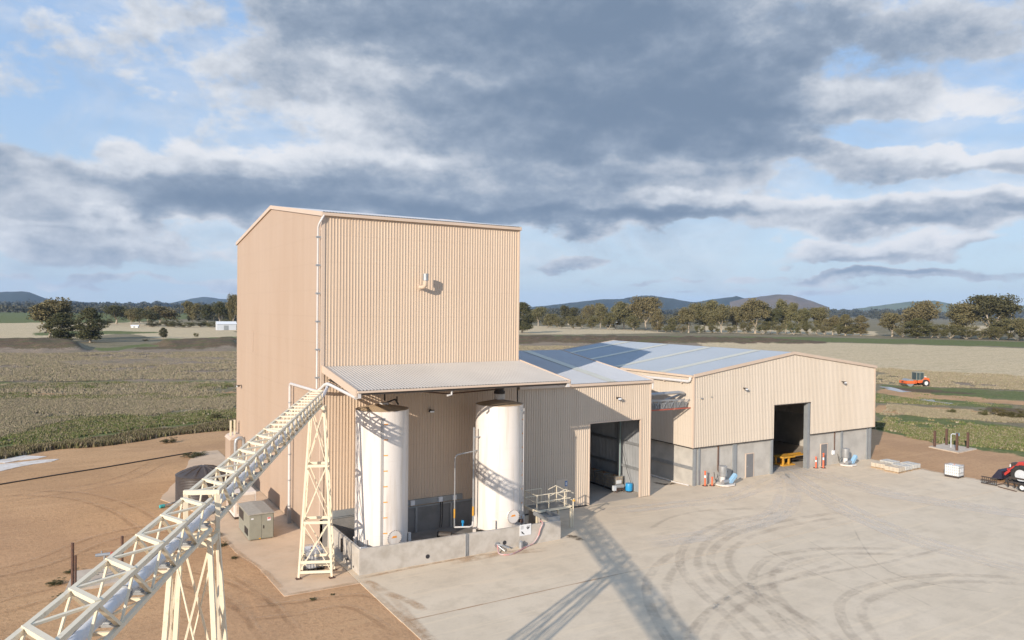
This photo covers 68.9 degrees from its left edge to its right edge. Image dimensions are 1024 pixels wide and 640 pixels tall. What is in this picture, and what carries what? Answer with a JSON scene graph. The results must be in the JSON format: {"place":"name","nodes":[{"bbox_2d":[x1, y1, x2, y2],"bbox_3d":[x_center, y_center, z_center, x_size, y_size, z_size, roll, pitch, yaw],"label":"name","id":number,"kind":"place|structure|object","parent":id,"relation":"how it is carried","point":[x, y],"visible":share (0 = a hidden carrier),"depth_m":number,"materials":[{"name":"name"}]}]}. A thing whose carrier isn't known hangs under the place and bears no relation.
{"place":"outdoors","nodes":[
{"label":"outdoors","id":0,"kind":"place"},
{"bbox_2d":[0,291,84,303],"bbox_3d":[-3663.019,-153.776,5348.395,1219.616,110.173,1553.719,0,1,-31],"label":"hills","id":1,"kind":"structure","parent":0,"point":[20,296],"depth_m":5089.49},
{"bbox_2d":[68,297,226,303],"bbox_3d":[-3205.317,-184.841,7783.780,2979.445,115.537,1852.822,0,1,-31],"label":"hills","id":2,"kind":"structure","parent":0,"point":[207,300],"depth_m":7528.50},
{"bbox_2d":[0,311,1023,639],"bbox_3d":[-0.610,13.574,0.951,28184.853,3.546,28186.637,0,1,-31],"label":"ground","id":3,"kind":"structure","parent":0,"point":[46,521],"depth_m":68.78,"materials":[{"name":"soil"}]},
{"bbox_2d":[0,455,46,462],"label":"dried puddle","id":4,"kind":"object","parent":3,"relation":"on","point":[18,458],"visible":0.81,"depth_m":72.58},
{"bbox_2d":[0,459,57,470],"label":"dried puddle","id":5,"kind":"object","parent":3,"relation":"on","point":[5,466],"visible":1,"depth_m":70.24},
{"bbox_2d":[25,297,75,337],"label":"tree","id":6,"kind":"object","parent":3,"relation":"on","point":[44,311],"visible":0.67,"depth_m":313.82,"materials":[{"name":"green plant"}]},
{"bbox_2d":[43,312,76,339],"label":"tree","id":7,"kind":"object","parent":3,"relation":"on","point":[64,320],"visible":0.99,"depth_m":301.07,"materials":[{"name":"green plant"}]},
{"bbox_2d":[72,307,110,342],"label":"tree","id":8,"kind":"object","parent":3,"relation":"on","point":[91,330],"visible":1,"depth_m":298.25,"materials":[{"name":"green plant"}]},
{"bbox_2d":[65,567,125,590],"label":"concrete slab","id":9,"kind":"structure","parent":3,"relation":"on","point":[82,573],"depth_m":40.66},
{"bbox_2d":[71,542,76,585],"bbox_3d":[-23.138,12.932,39.376,0.272,2.350,0.155,0,1,-31],"label":"guard post","id":10,"kind":"object","parent":9,"relation":"on","point":[73,569],"visible":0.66,"depth_m":39.32,"materials":[{"name":"metal"}]},
{"bbox_2d":[0,452,191,484],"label":"poly pipe","id":11,"kind":"object","parent":3,"relation":"on","point":[92,469],"visible":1,"depth_m":68.03,"materials":[{"name":"black plastic"}]},
{"bbox_2d":[102,305,130,323],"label":"tree","id":12,"kind":"object","parent":3,"relation":"on","point":[116,311],"visible":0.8,"depth_m":602.80,"materials":[{"name":"green plant"}]},
{"bbox_2d":[0,417,235,458],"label":"dark weeds","id":13,"kind":"object","parent":3,"relation":"on","point":[131,436],"visible":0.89,"depth_m":82.28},
{"bbox_2d":[124,309,136,324],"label":"tree","id":14,"kind":"object","parent":3,"relation":"on","point":[131,313],"visible":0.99,"depth_m":552.99,"materials":[{"name":"green plant"}]},
{"bbox_2d":[138,309,160,326],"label":"tree","id":15,"kind":"object","parent":3,"relation":"on","point":[151,314],"visible":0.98,"depth_m":541.19,"materials":[{"name":"green plant"}]},
{"bbox_2d":[143,305,180,321],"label":"tree","id":16,"kind":"object","parent":3,"relation":"on","point":[166,313],"visible":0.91,"depth_m":578.36,"materials":[{"name":"green plant"}]},
{"bbox_2d":[181,301,202,321],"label":"tree","id":17,"kind":"object","parent":3,"relation":"on","point":[191,310],"visible":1,"depth_m":590.81,"materials":[{"name":"green plant"}]},
{"bbox_2d":[161,529,227,639],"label":"support tower","id":18,"kind":"structure","parent":3,"relation":"on","point":[217,602],"depth_m":18.18,"materials":[{"name":"metal"}]},
{"bbox_2d":[5,382,329,639],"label":"conveyor gantry","id":19,"kind":"object","parent":18,"relation":"on","point":[94,616],"visible":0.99,"depth_m":15.36,"materials":[{"name":"metal"}]},
{"bbox_2d":[200,304,214,321],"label":"tree","id":20,"kind":"object","parent":3,"relation":"on","point":[206,311],"visible":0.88,"depth_m":638.39,"materials":[{"name":"green plant"}]},
{"bbox_2d":[210,301,233,320],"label":"tree","id":21,"kind":"object","parent":3,"relation":"on","point":[219,308],"visible":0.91,"depth_m":599.68,"materials":[{"name":"green plant"}]},
{"bbox_2d":[215,321,236,329],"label":"farm shed","id":22,"kind":"structure","parent":3,"relation":"on","point":[225,325],"depth_m":477.45,"materials":[{"name":"grey metal"}]},
{"bbox_2d":[225,293,236,320],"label":"tree","id":23,"kind":"object","parent":3,"relation":"on","point":[231,303],"visible":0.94,"depth_m":500.78,"materials":[{"name":"green plant"}]},
{"bbox_2d":[160,450,359,596],"bbox_3d":[-22.699,14.043,57.412,7.390,0.144,43.500,0,1,-31],"label":"concrete apron","id":24,"kind":"object","parent":3,"relation":"on","point":[276,557],"visible":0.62,"depth_m":46.18,"materials":[{"name":"concrete"}]},
{"bbox_2d":[159,464,228,507],"bbox_3d":[-24.724,12.662,57.974,5.226,2.594,3.960,0,1,-31],"label":"water tank","id":25,"kind":"object","parent":24,"relation":"on","point":[188,478],"visible":0.43,"depth_m":56.78,"materials":[{"name":"grey plastic"}]},
{"bbox_2d":[225,420,241,473],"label":"collector","id":26,"kind":"object","parent":24,"relation":"on","point":[230,437],"depth_m":67.32,"materials":[{"name":"beige paint"}]},
{"bbox_2d":[234,436,244,470],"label":"gooseneck pipe","id":27,"kind":"object","parent":24,"relation":"on","point":[242,438],"visible":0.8,"depth_m":65.44,"materials":[{"name":"metal"}]},
{"bbox_2d":[227,487,255,518],"bbox_3d":[-19.662,13.119,54.094,1.535,1.850,2.885,0,1,-31],"label":"generator housing","id":28,"kind":"object","parent":24,"relation":"on","point":[247,496],"visible":0.35,"depth_m":52.93,"materials":[{"name":"metal"}]},
{"bbox_2d":[238,501,274,540],"bbox_3d":[-16.992,13.241,49.490,1.650,1.710,3.350,0,1,-31],"label":"electrical cabinet","id":29,"kind":"object","parent":24,"relation":"on","point":[256,520],"visible":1,"depth_m":48.32,"materials":[{"name":"grey metal"}]},
{"bbox_2d":[301,543,324,570],"bbox_3d":[-11.509,13.698,43.012,1.082,1.175,1.282,0,1,-34],"label":"liquid container","id":30,"kind":"object","parent":24,"relation":"on","point":[307,551],"visible":0.67,"depth_m":42.53,"materials":[{"name":"plastic"}]},
{"bbox_2d":[295,405,336,579],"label":"support tower","id":31,"kind":"structure","parent":24,"relation":"on","point":[330,554],"depth_m":41.48,"materials":[{"name":"metal"}]},
{"bbox_2d":[0,304,764,324],"bbox_3d":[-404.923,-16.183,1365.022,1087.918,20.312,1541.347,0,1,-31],"label":"trees","id":32,"kind":"object","parent":3,"relation":"on","point":[21,308],"visible":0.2,"depth_m":1065.63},
{"bbox_2d":[0,345,1023,436],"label":"dry grass","id":33,"kind":"structure","parent":3,"relation":"on","point":[18,412],"depth_m":141.78,"materials":[{"name":"plant"}]},
{"bbox_2d":[0,381,1023,451],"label":"green grass","id":34,"kind":"structure","parent":3,"relation":"on","point":[1001,437],"depth_m":95.97,"materials":[{"name":"plant"}]},
{"bbox_2d":[0,299,1023,320],"bbox_3d":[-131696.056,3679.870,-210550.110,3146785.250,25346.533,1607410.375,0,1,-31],"label":"wood","id":35,"kind":"object","parent":3,"relation":"on","point":[871,313],"visible":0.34,"depth_m":2624.04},
{"bbox_2d":[519,302,535,332],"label":"tree","id":36,"kind":"object","parent":3,"relation":"on","point":[525,322],"visible":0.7,"depth_m":485.48,"materials":[{"name":"green plant"}]},
{"bbox_2d":[532,306,546,325],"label":"gum tree","id":37,"kind":"object","parent":3,"relation":"on","point":[539,312],"visible":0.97,"depth_m":710.90,"materials":[{"name":"green plant"}]},
{"bbox_2d":[559,305,578,324],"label":"gum tree","id":38,"kind":"object","parent":3,"relation":"on","point":[565,310],"visible":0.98,"depth_m":756.31,"materials":[{"name":"green plant"}]},
{"bbox_2d":[565,315,580,328],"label":"shrub","id":39,"kind":"object","parent":3,"relation":"on","point":[571,320],"visible":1,"depth_m":602.77,"materials":[{"name":"green plant"}]},
{"bbox_2d":[580,304,595,324],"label":"gum tree","id":40,"kind":"object","parent":3,"relation":"on","point":[587,310],"visible":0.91,"depth_m":799.54,"materials":[{"name":"green plant"}]},
{"bbox_2d":[585,315,598,327],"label":"shrub","id":41,"kind":"object","parent":3,"relation":"on","point":[594,321],"visible":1,"depth_m":608.24,"materials":[{"name":"green plant"}]},
{"bbox_2d":[591,302,608,327],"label":"gum tree","id":42,"kind":"object","parent":3,"relation":"on","point":[599,308],"visible":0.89,"depth_m":656.45,"materials":[{"name":"green plant"}]},
{"bbox_2d":[600,311,617,328],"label":"shrub","id":43,"kind":"object","parent":3,"relation":"on","point":[610,320],"visible":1,"depth_m":594.60,"materials":[{"name":"green plant"}]},
{"bbox_2d":[610,301,636,328],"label":"gum tree","id":44,"kind":"object","parent":3,"relation":"on","point":[621,310],"visible":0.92,"depth_m":616.25,"materials":[{"name":"green plant"}]},
{"bbox_2d":[625,314,643,329],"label":"shrub","id":45,"kind":"object","parent":3,"relation":"on","point":[629,319],"visible":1,"depth_m":583.01,"materials":[{"name":"green plant"}]},
{"bbox_2d":[625,295,663,329],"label":"gum tree","id":46,"kind":"object","parent":3,"relation":"on","point":[646,305],"visible":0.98,"depth_m":605.64,"materials":[{"name":"green plant"}]},
{"bbox_2d":[648,311,663,331],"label":"tree","id":47,"kind":"object","parent":3,"relation":"on","point":[656,316],"visible":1,"depth_m":553.39,"materials":[{"name":"green plant"}]},
{"bbox_2d":[320,459,1013,622],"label":"concrete yard","id":48,"kind":"structure","parent":3,"relation":"on","point":[661,524],"depth_m":51.89,"materials":[{"name":"concrete"}]},
{"bbox_2d":[236,205,570,546],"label":"processing building","id":49,"kind":"structure","parent":48,"relation":"on","point":[355,309],"depth_m":50.35,"materials":[{"name":"metal"}]},
{"bbox_2d":[327,510,560,575],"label":"bund wall","id":50,"kind":"structure","parent":48,"relation":"on","point":[425,547],"depth_m":44.88,"materials":[{"name":"concrete"}]},
{"bbox_2d":[353,394,410,546],"bbox_3d":[-7.945,9.408,45.287,3.406,9.730,3.468,0,1,-31],"label":"storage tank","id":51,"kind":"object","parent":50,"relation":"on","point":[381,466],"visible":0.88,"depth_m":44.05,"materials":[{"name":"metal"}]},
{"bbox_2d":[360,427,480,548],"bbox_3d":[-5.717,10.603,45.953,9.531,7.290,2.445,0,1,-41],"label":"transfer pipework","id":52,"kind":"object","parent":50,"relation":"on","point":[442,533],"visible":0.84,"depth_m":48.28,"materials":[{"name":"metal"}]},
{"bbox_2d":[426,388,524,531],"bbox_3d":[-3.252,9.266,49.192,8.511,10.010,3.423,1,1,-9],"label":"storage tank","id":53,"kind":"object","parent":50,"relation":"on","point":[499,462],"visible":0.93,"depth_m":48.34,"materials":[{"name":"metal"}]},
{"bbox_2d":[497,520,542,555],"bbox_3d":[0.684,13.675,46.856,3.764,1.405,1.142,0,1,-37],"label":"hose","id":54,"kind":"object","parent":50,"relation":"hanging from","point":[523,547],"visible":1,"depth_m":46.87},
{"bbox_2d":[533,509,559,521],"bbox_3d":[2.289,12.986,49.614,0.950,0.280,1.900,0,1,-31],"label":"drip tray","id":55,"kind":"object","parent":50,"relation":"on","point":[547,515],"visible":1,"depth_m":49.46,"materials":[{"name":"metal"}]},
{"bbox_2d":[524,485,574,527],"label":"access platform","id":56,"kind":"structure","parent":48,"relation":"on","point":[557,505],"depth_m":51.41,"materials":[{"name":"beige paint"}]},
{"bbox_2d":[517,349,653,514],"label":"workshop shed","id":57,"kind":"structure","parent":48,"relation":"on","point":[571,434],"depth_m":57.87,"materials":[{"name":"metal"}]},
{"bbox_2d":[556,478,568,503],"bbox_3d":[3.766,13.094,56.077,1.150,2.240,0.055,0,1,-31],"label":"door","id":58,"kind":"structure","parent":57,"relation":"in","point":[561,483],"depth_m":56.05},
{"bbox_2d":[604,473,623,489],"bbox_3d":[8.599,13.646,62.928,1.082,1.175,1.306,0,1,-31],"label":"liquid container","id":59,"kind":"object","parent":57,"relation":"on","point":[612,479],"visible":0.81,"depth_m":62.59,"materials":[{"name":"plastic"}]},
{"bbox_2d":[562,340,876,485],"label":"bulk store shed","id":60,"kind":"structure","parent":48,"relation":"on","point":[750,412],"depth_m":69.42,"materials":[{"name":"metal"}]},
{"bbox_2d":[651,391,690,410],"bbox_3d":[12.799,6.779,63.592,5.851,1.620,1.621,0,1,-31],"label":"bridge gantry","id":61,"kind":"object","parent":60,"relation":"attached to","point":[667,404],"visible":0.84,"depth_m":63.33,"materials":[{"name":"metal"}]},
{"bbox_2d":[745,452,753,477],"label":"door","id":62,"kind":"structure","parent":60,"relation":"in","point":[749,457],"depth_m":67.85,"materials":[{"name":"grey metal"}]},
{"bbox_2d":[773,452,802,466],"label":"yellow lifting frame","id":63,"kind":"object","parent":60,"relation":"on","point":[788,456],"visible":0.91,"depth_m":73.58,"materials":[{"name":"paint"}]},
{"bbox_2d":[820,443,827,465],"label":"door","id":64,"kind":"structure","parent":60,"relation":"in","point":[823,447],"depth_m":73.33,"materials":[{"name":"grey metal"}]},
{"bbox_2d":[714,465,736,486],"bbox_3d":[18.584,13.430,64.630,1.920,1.660,1.387,0,1,-31],"label":"grain pump","id":65,"kind":"object","parent":48,"relation":"on","point":[722,474],"visible":1,"depth_m":64.33,"materials":[{"name":"metal"}]},
{"bbox_2d":[838,448,857,466],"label":"grain pump","id":66,"kind":"object","parent":48,"relation":"on","point":[846,456],"visible":1,"depth_m":73.37,"materials":[{"name":"blue paint"}]},
{"bbox_2d":[871,461,890,469],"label":"wrapped pallet","id":67,"kind":"object","parent":48,"relation":"on","point":[878,464],"visible":0.87,"depth_m":72.24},
{"bbox_2d":[884,464,904,473],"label":"wrapped pallet","id":68,"kind":"object","parent":48,"relation":"on","point":[894,469],"visible":1,"depth_m":70.59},
{"bbox_2d":[944,462,964,478],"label":"liquid container","id":69,"kind":"object","parent":48,"relation":"on","point":[955,470],"visible":1,"depth_m":68.62,"materials":[{"name":"white plastic"}]},
{"bbox_2d":[673,307,697,332],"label":"gum tree","id":70,"kind":"object","parent":3,"relation":"on","point":[687,316],"visible":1,"depth_m":527.66,"materials":[{"name":"green plant"}]},
{"bbox_2d":[688,299,718,331],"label":"gum tree","id":71,"kind":"object","parent":3,"relation":"on","point":[703,309],"visible":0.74,"depth_m":549.48,"materials":[{"name":"green plant"}]},
{"bbox_2d":[403,487,1023,639],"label":"front concrete yard","id":72,"kind":"structure","parent":3,"relation":"on","point":[951,570],"depth_m":39.84,"materials":[{"name":"concrete"}]},
{"bbox_2d":[403,574,616,621],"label":"joint dirt","id":73,"kind":"structure","parent":72,"relation":"on","point":[504,599],"depth_m":38.73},
{"bbox_2d":[211,470,1003,625],"bbox_3d":[25.475,14.781,35.361,63.278,0.001,80.008,0,1,-31],"label":"soil spill","id":74,"kind":"object","parent":72,"relation":"on","point":[386,572],"visible":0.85,"depth_m":41.94,"materials":[{"name":"beige"}]},
{"bbox_2d":[998,476,1023,491],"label":"farm implement","id":75,"kind":"object","parent":72,"relation":"on","point":[1020,487],"visible":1,"depth_m":64.27,"materials":[{"name":"metal"}]},
{"bbox_2d":[705,304,730,332],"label":"gum tree","id":76,"kind":"object","parent":3,"relation":"on","point":[720,313],"visible":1,"depth_m":538.27,"materials":[{"name":"green plant"}]},
{"bbox_2d":[727,306,742,330],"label":"gum tree","id":77,"kind":"object","parent":3,"relation":"on","point":[732,316],"visible":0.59,"depth_m":560.39,"materials":[{"name":"green plant"}]},
{"bbox_2d":[734,298,772,333],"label":"gum tree","id":78,"kind":"object","parent":3,"relation":"on","point":[751,309],"visible":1,"depth_m":529.06,"materials":[{"name":"green plant"}]},
{"bbox_2d":[755,320,772,333],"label":"shrub","id":79,"kind":"object","parent":3,"relation":"on","point":[766,326],"visible":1,"depth_m":517.85,"materials":[{"name":"green plant"}]},
{"bbox_2d":[763,306,782,332],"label":"gum tree","id":80,"kind":"object","parent":3,"relation":"on","point":[776,314],"visible":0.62,"depth_m":534.50,"materials":[{"name":"green plant"}]},
{"bbox_2d":[769,321,786,333],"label":"shrub","id":81,"kind":"object","parent":3,"relation":"on","point":[778,328],"visible":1,"depth_m":521.58,"materials":[{"name":"green plant"}]},
{"bbox_2d":[774,298,798,333],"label":"gum tree","id":82,"kind":"object","parent":3,"relation":"on","point":[787,310],"visible":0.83,"depth_m":538.84,"materials":[{"name":"green plant"}]},
{"bbox_2d":[787,321,802,334],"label":"shrub","id":83,"kind":"object","parent":3,"relation":"on","point":[791,326],"visible":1,"depth_m":511.08,"materials":[{"name":"green plant"}]},
{"bbox_2d":[790,307,813,333],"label":"gum tree","id":84,"kind":"object","parent":3,"relation":"on","point":[803,314],"visible":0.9,"depth_m":526.98,"materials":[{"name":"green plant"}]},
{"bbox_2d":[799,320,816,333],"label":"shrub","id":85,"kind":"object","parent":3,"relation":"on","point":[806,326],"visible":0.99,"depth_m":514.95,"materials":[{"name":"green plant"}]},
{"bbox_2d":[809,306,830,333],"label":"gum tree","id":86,"kind":"object","parent":3,"relation":"on","point":[819,316],"visible":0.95,"depth_m":528.28,"materials":[{"name":"green plant"}]},
{"bbox_2d":[814,322,834,333],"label":"shrub","id":87,"kind":"object","parent":3,"relation":"on","point":[823,329],"visible":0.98,"depth_m":519.31,"materials":[{"name":"green plant"}]},
{"bbox_2d":[823,315,839,334],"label":"gum tree","id":88,"kind":"object","parent":3,"relation":"on","point":[832,320],"visible":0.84,"depth_m":519.09,"materials":[{"name":"green plant"}]},
{"bbox_2d":[837,314,855,335],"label":"tree","id":89,"kind":"object","parent":3,"relation":"on","point":[845,319],"visible":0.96,"depth_m":508.25,"materials":[{"name":"green plant"}]},
{"bbox_2d":[853,315,869,335],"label":"tree","id":90,"kind":"object","parent":3,"relation":"on","point":[862,326],"visible":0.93,"depth_m":512.36,"materials":[{"name":"green plant"}]},
{"bbox_2d":[877,312,902,336],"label":"gum tree","id":91,"kind":"object","parent":3,"relation":"on","point":[889,320],"visible":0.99,"depth_m":489.23,"materials":[{"name":"green plant"}]},
{"bbox_2d":[892,323,908,336],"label":"shrub","id":92,"kind":"object","parent":3,"relation":"on","point":[899,330],"visible":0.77,"depth_m":479.77,"materials":[{"name":"green plant"}]},
{"bbox_2d":[899,372,929,386],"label":"road roller","id":93,"kind":"object","parent":3,"relation":"on","point":[918,378],"visible":0.98,"depth_m":155.22,"materials":[{"name":"metal"}]},
{"bbox_2d":[902,318,936,337],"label":"tree","id":94,"kind":"object","parent":3,"relation":"on","point":[916,323],"visible":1,"depth_m":469.13,"materials":[{"name":"green plant"}]},
{"bbox_2d":[897,300,942,336],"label":"gum tree","id":95,"kind":"object","parent":3,"relation":"on","point":[926,310],"visible":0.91,"depth_m":498.03,"materials":[{"name":"green plant"}]},
{"bbox_2d":[941,324,961,337],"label":"shrub","id":96,"kind":"object","parent":3,"relation":"on","point":[952,331],"visible":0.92,"depth_m":466.04,"materials":[{"name":"green plant"}]},
{"bbox_2d":[929,443,976,453],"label":"concrete slab","id":97,"kind":"structure","parent":3,"relation":"on","point":[948,448],"depth_m":83.16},
{"bbox_2d":[945,301,980,338],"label":"gum tree","id":98,"kind":"object","parent":3,"relation":"on","point":[962,314],"visible":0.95,"depth_m":465.62,"materials":[{"name":"green plant"}]},
{"bbox_2d":[955,325,983,338],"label":"bush","id":99,"kind":"object","parent":3,"relation":"on","point":[964,333],"visible":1,"depth_m":456.23,"materials":[{"name":"green plant"}]},
{"bbox_2d":[964,325,990,338],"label":"shrub","id":100,"kind":"object","parent":3,"relation":"on","point":[984,333],"visible":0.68,"depth_m":459.30,"materials":[{"name":"green plant"}]},
{"bbox_2d":[961,293,1023,338],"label":"gum tree","id":101,"kind":"object","parent":3,"relation":"on","point":[1000,306],"visible":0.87,"depth_m":460.28,"materials":[{"name":"green plant"}]},
{"bbox_2d":[987,326,1008,339],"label":"shrub","id":102,"kind":"object","parent":3,"relation":"on","point":[999,333],"visible":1,"depth_m":450.76,"materials":[{"name":"green plant"}]},
{"bbox_2d":[986,318,1017,339],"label":"gum tree","id":103,"kind":"object","parent":3,"relation":"on","point":[1006,322],"visible":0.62,"depth_m":452.47,"materials":[{"name":"green plant"}]},
{"bbox_2d":[992,461,1023,482],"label":"tractor","id":104,"kind":"object","parent":3,"relation":"on","point":[1015,469],"visible":0.83,"depth_m":66.44,"materials":[{"name":"red metal"}]},
{"bbox_2d":[1008,317,1023,335],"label":"gum tree","id":105,"kind":"object","parent":3,"relation":"on","point":[1019,323],"visible":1,"depth_m":435.14,"materials":[{"name":"green plant"}]},
{"bbox_2d":[0,0,1023,309],"label":"sky","id":106,"kind":"structure","parent":0,"point":[836,154],"materials":[{"name":"blue"}]},
{"bbox_2d":[594,470,613,486],"bbox_3d":[7.902,13.622,64.084,1.082,1.175,1.306,0,1,-29],"label":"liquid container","id":107,"kind":"object","parent":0,"point":[599,477],"visible":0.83,"depth_m":63.89,"materials":[{"name":"plastic"}]},
{"bbox_2d":[530,295,701,311],"bbox_3d":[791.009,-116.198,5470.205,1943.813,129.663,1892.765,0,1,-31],"label":"hills","id":108,"kind":"structure","parent":0,"point":[670,303],"depth_m":5157.12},
{"bbox_2d":[700,296,830,309],"bbox_3d":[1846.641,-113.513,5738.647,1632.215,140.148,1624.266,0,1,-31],"label":"hills","id":109,"kind":"structure","parent":0,"point":[726,301],"depth_m":5535.66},
{"bbox_2d":[730,294,829,309],"bbox_3d":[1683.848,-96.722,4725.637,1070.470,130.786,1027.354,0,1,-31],"label":"hills","id":110,"kind":"structure","parent":0,"point":[771,300],"depth_m":4510.48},
{"bbox_2d":[858,301,1023,311],"bbox_3d":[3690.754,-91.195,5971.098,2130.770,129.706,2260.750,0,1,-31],"label":"hills","id":111,"kind":"structure","parent":0,"point":[903,305],"depth_m":5893.63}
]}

